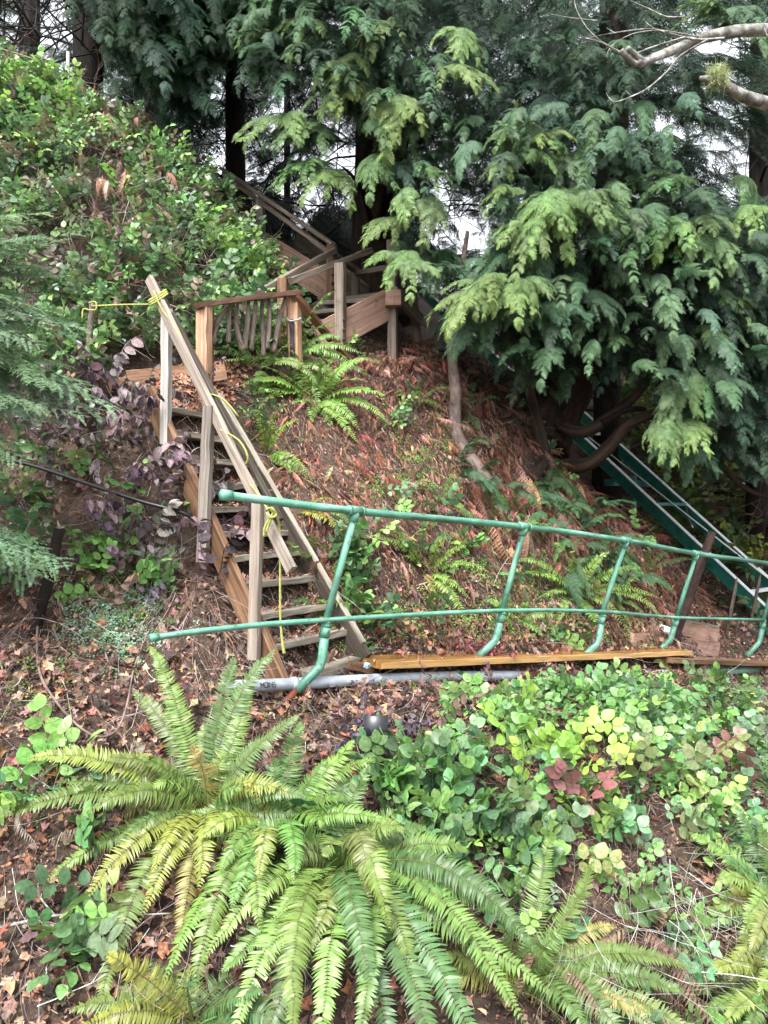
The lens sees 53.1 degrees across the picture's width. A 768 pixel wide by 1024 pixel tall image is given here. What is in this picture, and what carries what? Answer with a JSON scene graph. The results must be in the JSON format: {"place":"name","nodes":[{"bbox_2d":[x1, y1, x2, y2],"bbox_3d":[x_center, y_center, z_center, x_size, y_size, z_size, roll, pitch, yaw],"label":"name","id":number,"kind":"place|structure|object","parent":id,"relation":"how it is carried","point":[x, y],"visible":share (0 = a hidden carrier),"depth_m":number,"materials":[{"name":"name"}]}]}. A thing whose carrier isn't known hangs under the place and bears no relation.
{"place":"outdoors","nodes":[
{"label":"outdoors","id":0,"kind":"place"},
{"bbox_2d":[0,0,750,305],"label":"sky","id":1,"kind":"structure","parent":0,"point":[704,48],"materials":[{"name":"white"}]},
{"bbox_2d":[0,58,767,1023],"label":"ground","id":2,"kind":"structure","parent":0,"point":[182,539],"depth_m":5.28,"materials":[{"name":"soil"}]},
{"bbox_2d":[28,520,65,640],"bbox_3d":[-2.050,0.427,4.663,0.219,0.751,0.075,0,0,-19],"label":"leaning post","id":3,"kind":"object","parent":2,"relation":"on","point":[46,585],"visible":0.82,"depth_m":4.64,"materials":[{"name":"brown wood"}]},
{"bbox_2d":[0,0,123,102],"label":"conifer tree","id":4,"kind":"object","parent":2,"relation":"on","point":[30,13],"visible":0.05,"depth_m":14.33,"materials":[{"name":"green plant"}]},
{"bbox_2d":[0,197,128,596],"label":"yew tree","id":5,"kind":"object","parent":2,"relation":"on","point":[22,372],"visible":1,"depth_m":4.32,"materials":[{"name":"green plant"}]},
{"bbox_2d":[66,51,69,91],"bbox_3d":[-3.670,-5.023,8.921,0.039,0.642,0.038,0,0,0],"label":"marker stick","id":6,"kind":"object","parent":2,"relation":"on","point":[68,57],"visible":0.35,"depth_m":8.90,"materials":[{"name":"white wood"}]},
{"bbox_2d":[0,883,169,985],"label":"bare twig","id":7,"kind":"object","parent":2,"relation":"on","point":[25,922],"visible":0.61,"depth_m":3.22,"materials":[{"name":"wood"}]},
{"bbox_2d":[86,303,94,353],"bbox_3d":[-2.345,-1.441,6.127,0.056,0.439,0.110,0,0,-38],"label":"wooden stake","id":8,"kind":"object","parent":2,"relation":"on","point":[90,321],"visible":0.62,"depth_m":6.10,"materials":[{"name":"brown wood"}]},
{"bbox_2d":[36,626,147,738],"bbox_3d":[-1.757,0.884,4.338,0.764,0.555,0.813,0,0,0],"label":"cable","id":9,"kind":"object","parent":2,"relation":"on","point":[67,714],"visible":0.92,"depth_m":4.14,"materials":[{"name":"black rubber"}]},
{"bbox_2d":[0,459,192,519],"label":"black hose","id":10,"kind":"object","parent":2,"relation":"on","point":[134,499],"visible":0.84,"depth_m":5.17,"materials":[{"name":"plastic"}]},
{"bbox_2d":[16,29,227,148],"bbox_3d":[-4.109,-10.447,13.686,3.676,11.015,6.849,0,0,-37],"label":"conifer tree","id":11,"kind":"object","parent":2,"relation":"on","point":[189,124],"visible":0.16,"depth_m":11.68,"materials":[{"name":"green plant"}]},
{"bbox_2d":[17,0,260,135],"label":"conifer tree","id":12,"kind":"object","parent":2,"relation":"on","point":[122,33],"visible":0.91,"depth_m":8.56,"materials":[{"name":"green plant"}]},
{"bbox_2d":[2,646,306,1017],"bbox_3d":[-1.038,1.315,3.644,1.083,1.192,1.225,0,0,39],"label":"sword fern","id":13,"kind":"object","parent":2,"relation":"on","point":[175,797],"visible":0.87,"depth_m":3.63,"materials":[{"name":"green plant"}]},
{"bbox_2d":[0,36,310,393],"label":"salal thicket","id":14,"kind":"object","parent":2,"relation":"on","point":[71,281],"visible":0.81,"depth_m":7.39,"materials":[{"name":"green plant"}]},
{"bbox_2d":[106,361,227,392],"bbox_3d":[-1.839,-1.162,6.560,1.064,0.374,0.064,0,0,-35],"label":"retaining board","id":15,"kind":"object","parent":2,"relation":"on","point":[143,374],"visible":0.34,"depth_m":6.44,"materials":[{"name":"orange wood"}]},
{"bbox_2d":[70,950,306,1023],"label":"sword fern","id":16,"kind":"object","parent":2,"relation":"on","point":[173,1003],"visible":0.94,"depth_m":2.90,"materials":[{"name":"green plant"}]},
{"bbox_2d":[118,0,316,192],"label":"conifer tree","id":17,"kind":"object","parent":2,"relation":"on","point":[236,164],"visible":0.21,"depth_m":9.44,"materials":[{"name":"green plant"}]},
{"bbox_2d":[0,0,496,337],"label":"bare thicket twigs","id":18,"kind":"object","parent":2,"relation":"on","point":[27,28],"visible":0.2,"depth_m":11.80,"materials":[{"name":"brown plant"}]},
{"bbox_2d":[145,274,371,678],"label":"staircase","id":19,"kind":"structure","parent":2,"relation":"on","point":[217,413],"depth_m":5.22,"materials":[{"name":"brown wood"}]},
{"bbox_2d":[147,443,196,476],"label":"withered sprig","id":20,"kind":"object","parent":19,"relation":"attached to","point":[158,452],"visible":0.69,"depth_m":5.43,"materials":[{"name":"beige plant"}]},
{"bbox_2d":[82,289,267,508],"bbox_3d":[-1.476,-0.839,5.467,2.129,1.652,0.234,0,0,39],"label":"yellow rope","id":21,"kind":"object","parent":19,"relation":"attached to","point":[162,294],"visible":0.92,"depth_m":5.64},
{"bbox_2d":[172,404,343,642],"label":"step litter","id":22,"kind":"object","parent":19,"relation":"on","point":[299,633],"visible":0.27,"depth_m":5.34,"materials":[{"name":"brown plant"}]},
{"bbox_2d":[263,507,285,653],"bbox_3d":[-0.670,0.425,4.729,0.081,0.914,0.149,0,0,38],"label":"hanging rope","id":23,"kind":"object","parent":19,"relation":"hanging from","point":[271,516],"visible":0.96,"depth_m":4.76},
{"bbox_2d":[0,335,527,785],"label":"wilted leaves","id":24,"kind":"object","parent":2,"relation":"on","point":[112,525],"visible":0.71,"depth_m":5.31,"materials":[{"name":"purple plant"}]},
{"bbox_2d":[364,714,388,735],"bbox_3d":[-0.043,1.152,4.146,0.135,0.110,0.031,0,0,0],"label":"gutter piece","id":25,"kind":"object","parent":24,"relation":"on","point":[372,724],"visible":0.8,"depth_m":4.14,"materials":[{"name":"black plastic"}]},
{"bbox_2d":[225,293,303,334],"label":"sword fern","id":26,"kind":"object","parent":2,"relation":"on","point":[242,313],"visible":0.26,"depth_m":7.20,"materials":[{"name":"green plant"}]},
{"bbox_2d":[214,332,316,398],"bbox_3d":[-1.132,-1.331,7.032,1.069,0.601,0.336,0,0,0],"label":"sword fern","id":27,"kind":"object","parent":2,"relation":"on","point":[246,358],"visible":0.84,"depth_m":7.04,"materials":[{"name":"green plant"}]},
{"bbox_2d":[163,721,382,993],"bbox_3d":[-0.503,1.467,3.500,1.151,0.776,0.772,0,0,-33],"label":"sword fern","id":28,"kind":"object","parent":2,"relation":"on","point":[239,867],"visible":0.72,"depth_m":3.45,"materials":[{"name":"green plant"}]},
{"bbox_2d":[194,290,352,405],"bbox_3d":[-0.965,-1.445,7.008,1.731,1.234,0.202,0,0,-44],"label":"stick fence","id":29,"kind":"object","parent":2,"relation":"on","point":[207,327],"visible":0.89,"depth_m":6.83,"materials":[{"name":"orange wood"}]},
{"bbox_2d":[255,410,312,480],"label":"sword fern","id":30,"kind":"object","parent":2,"relation":"on","point":[276,456],"visible":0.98,"depth_m":6.48,"materials":[{"name":"green plant"}]},
{"bbox_2d":[218,290,360,405],"bbox_3d":[-0.977,-1.495,7.200,1.530,1.054,0.457,0,0,0],"label":"sword fern","id":31,"kind":"object","parent":2,"relation":"on","point":[314,347],"visible":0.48,"depth_m":7.22,"materials":[{"name":"green plant"}]},
{"bbox_2d":[245,0,354,236],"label":"conifer tree","id":32,"kind":"object","parent":2,"relation":"on","point":[287,106],"visible":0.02,"depth_m":15.94,"materials":[{"name":"green plant"}]},
{"bbox_2d":[240,350,384,442],"bbox_3d":[-0.643,-1.060,7.112,1.320,0.866,0.388,0,0,0],"label":"sword fern","id":33,"kind":"object","parent":2,"relation":"on","point":[332,402],"visible":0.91,"depth_m":7.11,"materials":[{"name":"green plant"}]},
{"bbox_2d":[219,166,422,363],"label":"staircase","id":34,"kind":"structure","parent":2,"relation":"on","point":[350,307],"depth_m":8.65,"materials":[{"name":"brown wood"}]},
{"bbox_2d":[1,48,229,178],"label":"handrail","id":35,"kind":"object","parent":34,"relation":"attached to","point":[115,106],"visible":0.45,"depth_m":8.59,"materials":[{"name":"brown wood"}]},
{"bbox_2d":[293,596,349,626],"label":"sword fern","id":36,"kind":"object","parent":2,"relation":"on","point":[305,601],"visible":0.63,"depth_m":5.39,"materials":[{"name":"green plant"}]},
{"bbox_2d":[296,497,348,535],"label":"sword fern","id":37,"kind":"object","parent":2,"relation":"on","point":[314,513],"visible":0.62,"depth_m":5.93,"materials":[{"name":"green plant"}]},
{"bbox_2d":[234,189,417,288],"bbox_3d":[-1.156,-4.541,13.778,3.638,4.208,5.581,0,0,-8],"label":"dark understorey","id":38,"kind":"object","parent":2,"relation":"on","point":[327,218],"visible":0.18,"depth_m":11.89,"materials":[{"name":"green plant"}]},
{"bbox_2d":[0,293,669,999],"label":"scattered seedlings","id":39,"kind":"object","parent":2,"relation":"on","point":[74,935],"visible":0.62,"depth_m":4.99,"materials":[{"name":"green plant"}]},
{"bbox_2d":[311,331,381,376],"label":"sword fern","id":40,"kind":"object","parent":2,"relation":"on","point":[339,361],"visible":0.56,"depth_m":7.85,"materials":[{"name":"green plant"}]},
{"bbox_2d":[197,0,500,327],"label":"cedar tree","id":41,"kind":"object","parent":2,"relation":"on","point":[369,74],"visible":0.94,"depth_m":7.90,"materials":[{"name":"green plant"}]},
{"bbox_2d":[348,660,374,673],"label":"support block","id":42,"kind":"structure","parent":2,"relation":"on","point":[355,666],"depth_m":5.10,"materials":[{"name":"brown wood"}]},
{"bbox_2d":[363,662,370,668],"bbox_3d":[-0.111,0.998,4.993,0.039,0.040,0.045,0,0,33],"label":"blue wrapper","id":43,"kind":"object","parent":42,"relation":"on","point":[367,665],"visible":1,"depth_m":4.98,"materials":[{"name":"plastic"}]},
{"bbox_2d":[361,647,692,668],"bbox_3d":[1.439,1.212,6.495,4.095,0.451,0.324,0,0,-41],"label":"walkway plank","id":44,"kind":"object","parent":42,"relation":"on","point":[388,661],"visible":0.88,"depth_m":5.87,"materials":[{"name":"brown wood"}]},
{"bbox_2d":[364,644,676,661],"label":"plank litter","id":45,"kind":"object","parent":44,"relation":"on","point":[400,653],"visible":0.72,"depth_m":6.07,"materials":[{"name":"brown plant"}]},
{"bbox_2d":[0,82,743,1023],"bbox_3d":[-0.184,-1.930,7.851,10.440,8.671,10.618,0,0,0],"label":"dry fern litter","id":46,"kind":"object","parent":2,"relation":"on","point":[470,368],"visible":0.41,"depth_m":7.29,"materials":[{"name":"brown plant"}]},
{"bbox_2d":[0,0,750,347],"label":"distant woodland","id":47,"kind":"object","parent":2,"relation":"on","point":[210,136],"visible":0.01,"depth_m":21.01,"materials":[{"name":"green plant"}]},
{"bbox_2d":[203,764,550,1023],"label":"sword fern","id":48,"kind":"object","parent":2,"relation":"on","point":[368,879],"visible":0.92,"depth_m":3.05,"materials":[{"name":"green plant"}]},
{"bbox_2d":[0,356,767,1023],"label":"fallen maple leaves","id":49,"kind":"object","parent":2,"relation":"on","point":[28,936],"visible":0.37,"depth_m":4.36,"materials":[{"name":"brown plant"}]},
{"bbox_2d":[0,26,767,1023],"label":"twigs and roots","id":50,"kind":"object","parent":2,"relation":"on","point":[642,930],"visible":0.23,"depth_m":4.62,"materials":[{"name":"brown plant"}]},
{"bbox_2d":[0,391,767,1008],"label":"weeds","id":51,"kind":"object","parent":2,"relation":"on","point":[116,619],"visible":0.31,"depth_m":5.08,"materials":[{"name":"green plant"}]},
{"bbox_2d":[0,0,767,267],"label":"foliage","id":52,"kind":"object","parent":2,"relation":"on","point":[269,155],"visible":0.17,"depth_m":15.04,"materials":[{"name":"green plant"}]},
{"bbox_2d":[281,0,530,282],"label":"conifer tree","id":53,"kind":"object","parent":2,"relation":"on","point":[471,179],"visible":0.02,"depth_m":14.16,"materials":[{"name":"green plant"}]},
{"bbox_2d":[392,376,452,409],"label":"sword fern","id":54,"kind":"object","parent":2,"relation":"on","point":[401,393],"visible":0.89,"depth_m":7.92,"materials":[{"name":"green plant"}]},
{"bbox_2d":[380,533,485,627],"bbox_3d":[0.392,0.546,6.210,0.885,0.772,0.236,0,0,0],"label":"sword fern","id":55,"kind":"object","parent":2,"relation":"on","point":[413,556],"visible":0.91,"depth_m":6.20,"materials":[{"name":"green plant"}]},
{"bbox_2d":[415,472,469,517],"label":"sword fern","id":56,"kind":"object","parent":2,"relation":"on","point":[448,480],"visible":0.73,"depth_m":7.03,"materials":[{"name":"green plant"}]},
{"bbox_2d":[148,489,767,706],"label":"green railing","id":57,"kind":"object","parent":2,"relation":"on","point":[354,513],"visible":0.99,"depth_m":5.49,"materials":[{"name":"metal"}]},
{"bbox_2d":[413,231,511,480],"bbox_3d":[0.790,-1.610,7.866,1.033,2.704,1.421,0,0,0],"label":"curved tree","id":58,"kind":"object","parent":2,"relation":"on","point":[456,269],"visible":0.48,"depth_m":7.90,"materials":[{"name":"brown plant"}]},
{"bbox_2d":[221,670,706,693],"bbox_3d":[1.189,1.319,6.136,5.513,0.729,0.112,0,0,-40],"label":"drain pipe","id":59,"kind":"object","parent":2,"relation":"on","point":[292,683],"visible":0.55,"depth_m":4.98,"materials":[{"name":"grey plastic"}]},
{"bbox_2d":[706,666,761,674],"bbox_3d":[3.751,1.714,8.279,1.317,0.222,0.088,0,0,-40],"label":"green pipe","id":60,"kind":"object","parent":59,"relation":"attached to","point":[742,669],"visible":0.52,"depth_m":8.33,"materials":[{"name":"paint"}]},
{"bbox_2d":[441,385,499,433],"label":"sword fern","id":61,"kind":"object","parent":2,"relation":"on","point":[474,419],"visible":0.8,"depth_m":8.21,"materials":[{"name":"green plant"}]},
{"bbox_2d":[458,494,550,539],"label":"sword fern","id":62,"kind":"object","parent":2,"relation":"on","point":[482,527],"visible":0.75,"depth_m":7.00,"materials":[{"name":"green plant"}]},
{"bbox_2d":[491,491,549,523],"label":"sword fern","id":63,"kind":"object","parent":2,"relation":"on","point":[508,505],"visible":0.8,"depth_m":7.53,"materials":[{"name":"green plant"}]},
{"bbox_2d":[483,596,560,635],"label":"sword fern","id":64,"kind":"object","parent":2,"relation":"on","point":[528,621],"visible":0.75,"depth_m":6.47,"materials":[{"name":"green plant"}]},
{"bbox_2d":[489,314,577,481],"bbox_3d":[1.688,-1.307,8.811,0.981,2.092,1.614,0,0,7],"label":"curved tree","id":65,"kind":"object","parent":2,"relation":"on","point":[539,467],"visible":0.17,"depth_m":8.65,"materials":[{"name":"brown wood"}]},
{"bbox_2d":[528,531,538,567],"bbox_3d":[1.441,0.488,7.398,0.113,0.726,0.382,0,0,-13],"label":"broken root","id":66,"kind":"object","parent":2,"relation":"hanging from","point":[531,541],"visible":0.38,"depth_m":7.38,"materials":[{"name":"brown plant"}]},
{"bbox_2d":[335,657,767,1023],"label":"trailing ground cover","id":67,"kind":"object","parent":2,"relation":"on","point":[405,781],"visible":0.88,"depth_m":4.26,"materials":[{"name":"green plant"}]},
{"bbox_2d":[412,836,694,1023],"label":"sword fern","id":68,"kind":"object","parent":2,"relation":"on","point":[618,1000],"visible":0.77,"depth_m":3.25,"materials":[{"name":"green plant"}]},
{"bbox_2d":[455,437,673,608],"bbox_3d":[1.711,0.189,7.619,2.330,1.770,1.213,0,0,-39],"label":"cedar sapling","id":69,"kind":"object","parent":2,"relation":"on","point":[563,506],"visible":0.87,"depth_m":7.61,"materials":[{"name":"green plant"}]},
{"bbox_2d":[511,542,664,645],"bbox_3d":[1.871,0.756,7.187,1.423,0.966,0.353,0,0,0],"label":"sword fern","id":70,"kind":"object","parent":2,"relation":"on","point":[572,570],"visible":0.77,"depth_m":7.17,"materials":[{"name":"green plant"}]},
{"bbox_2d":[417,284,767,633],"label":"tram track","id":71,"kind":"structure","parent":2,"relation":"on","point":[717,568],"depth_m":12.10,"materials":[{"name":"metal"}]},
{"bbox_2d":[426,0,767,499],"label":"cedar tree","id":72,"kind":"object","parent":2,"relation":"on","point":[703,382],"visible":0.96,"depth_m":7.90,"materials":[{"name":"green plant"}]},
{"bbox_2d":[583,552,646,630],"bbox_3d":[2.330,0.806,7.840,0.790,0.835,0.254,0,0,0],"label":"sword fern","id":73,"kind":"object","parent":2,"relation":"on","point":[629,579],"visible":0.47,"depth_m":7.86,"materials":[{"name":"green plant"}]},
{"bbox_2d":[468,0,764,507],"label":"conifer tree","id":74,"kind":"object","parent":2,"relation":"on","point":[606,401],"visible":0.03,"depth_m":13.27,"materials":[{"name":"green plant"}]},
{"bbox_2d":[591,406,654,445],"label":"sword fern","id":75,"kind":"object","parent":2,"relation":"on","point":[634,435],"visible":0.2,"depth_m":15.03,"materials":[{"name":"green plant"}]},
{"bbox_2d":[608,545,689,595],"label":"sword fern","id":76,"kind":"object","parent":2,"relation":"on","point":[649,552],"visible":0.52,"depth_m":8.29,"materials":[{"name":"green plant"}]},
{"bbox_2d":[552,0,767,111],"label":"bare alder tree","id":77,"kind":"object","parent":2,"relation":"on","point":[716,78],"visible":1,"depth_m":4.77,"materials":[{"name":"grey plant"}]},
{"bbox_2d":[580,347,767,635],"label":"gully brush","id":78,"kind":"object","parent":2,"relation":"on","point":[745,541],"visible":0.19,"depth_m":12.98,"materials":[{"name":"green plant"}]},
{"bbox_2d":[580,333,767,635],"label":"gully debris","id":79,"kind":"object","parent":2,"relation":"on","point":[670,539],"visible":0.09,"depth_m":13.00,"materials":[{"name":"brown plant"}]},
{"bbox_2d":[630,632,719,656],"bbox_3d":[3.112,1.413,8.155,1.587,0.417,0.054,0,0,-36],"label":"retaining board","id":80,"kind":"object","parent":2,"relation":"on","point":[640,637],"visible":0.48,"depth_m":8.36,"materials":[{"name":"brown wood"}]},
{"bbox_2d":[659,622,670,633],"bbox_3d":[2.947,1.249,8.025,0.200,0.183,0.106,0,0,0],"label":"box","id":81,"kind":"object","parent":80,"relation":"attached to","point":[666,628],"visible":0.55,"depth_m":7.98,"materials":[{"name":"white plastic"}]},
{"bbox_2d":[666,619,718,640],"bbox_3d":[3.357,1.284,8.356,1.040,0.357,0.056,0,0,-37],"label":"retaining board","id":82,"kind":"object","parent":80,"relation":"on","point":[712,633],"visible":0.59,"depth_m":8.40,"materials":[{"name":"brown wood"}]},
{"bbox_2d":[686,619,718,627],"bbox_3d":[3.346,1.193,8.335,1.010,0.226,0.034,0,0,-36],"label":"batten","id":83,"kind":"object","parent":82,"relation":"on","point":[702,623],"visible":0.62,"depth_m":8.42,"materials":[{"name":"brown wood"}]},
{"bbox_2d":[651,466,736,518],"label":"sword fern","id":84,"kind":"object","parent":2,"relation":"on","point":[701,492],"visible":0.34,"depth_m":13.35,"materials":[{"name":"green plant"}]},
{"bbox_2d":[673,531,715,645],"bbox_3d":[3.222,0.826,8.053,0.635,1.253,0.094,0,0,-21],"label":"wooden post","id":85,"kind":"object","parent":2,"relation":"on","point":[697,573],"visible":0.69,"depth_m":8.04,"materials":[{"name":"brown wood"}]},
{"bbox_2d":[662,663,731,668],"bbox_3d":[3.762,1.707,8.325,2.775,0.500,0.055,0,0,-39],"label":"edge board","id":86,"kind":"object","parent":2,"relation":"on","point":[670,664],"visible":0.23,"depth_m":7.89,"materials":[{"name":"brown wood"}]},
{"bbox_2d":[651,656,767,665],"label":"old plank","id":87,"kind":"object","parent":2,"relation":"on","point":[729,661],"visible":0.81,"depth_m":7.92,"materials":[{"name":"brown wood"}]},
{"bbox_2d":[658,2,767,545],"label":"conifer tree","id":88,"kind":"object","parent":2,"relation":"on","point":[758,174],"visible":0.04,"depth_m":12.85,"materials":[{"name":"green plant"}]},
{"bbox_2d":[397,20,767,315],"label":"bare canopy twigs","id":89,"kind":"object","parent":88,"relation":"attached to","point":[462,210],"visible":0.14,"depth_m":13.68,"materials":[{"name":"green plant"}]},
{"bbox_2d":[688,805,767,985],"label":"sword fern","id":90,"kind":"object","parent":2,"relation":"on","point":[756,920],"visible":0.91,"depth_m":3.98,"materials":[{"name":"green plant"}]},
{"bbox_2d":[709,475,746,537],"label":"sword fern","id":91,"kind":"object","parent":2,"relation":"on","point":[740,514],"visible":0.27,"depth_m":13.11,"materials":[{"name":"green plant"}]},
{"bbox_2d":[725,578,737,635],"bbox_3d":[4.017,1.131,8.900,0.157,0.739,0.043,0,0,0],"label":"wooden stake","id":92,"kind":"object","parent":2,"relation":"on","point":[732,604],"visible":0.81,"depth_m":8.89,"materials":[{"name":"brown wood"}]},
{"bbox_2d":[704,948,767,1023],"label":"sword fern","id":93,"kind":"object","parent":2,"relation":"on","point":[725,1002],"visible":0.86,"depth_m":3.40,"materials":[{"name":"green plant"}]},
{"bbox_2d":[748,574,760,626],"bbox_3d":[4.461,1.201,9.301,0.207,0.901,0.046,0,0,0],"label":"wooden stake","id":94,"kind":"object","parent":2,"relation":"on","point":[755,598],"visible":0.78,"depth_m":9.29,"materials":[{"name":"brown wood"}]}
]}

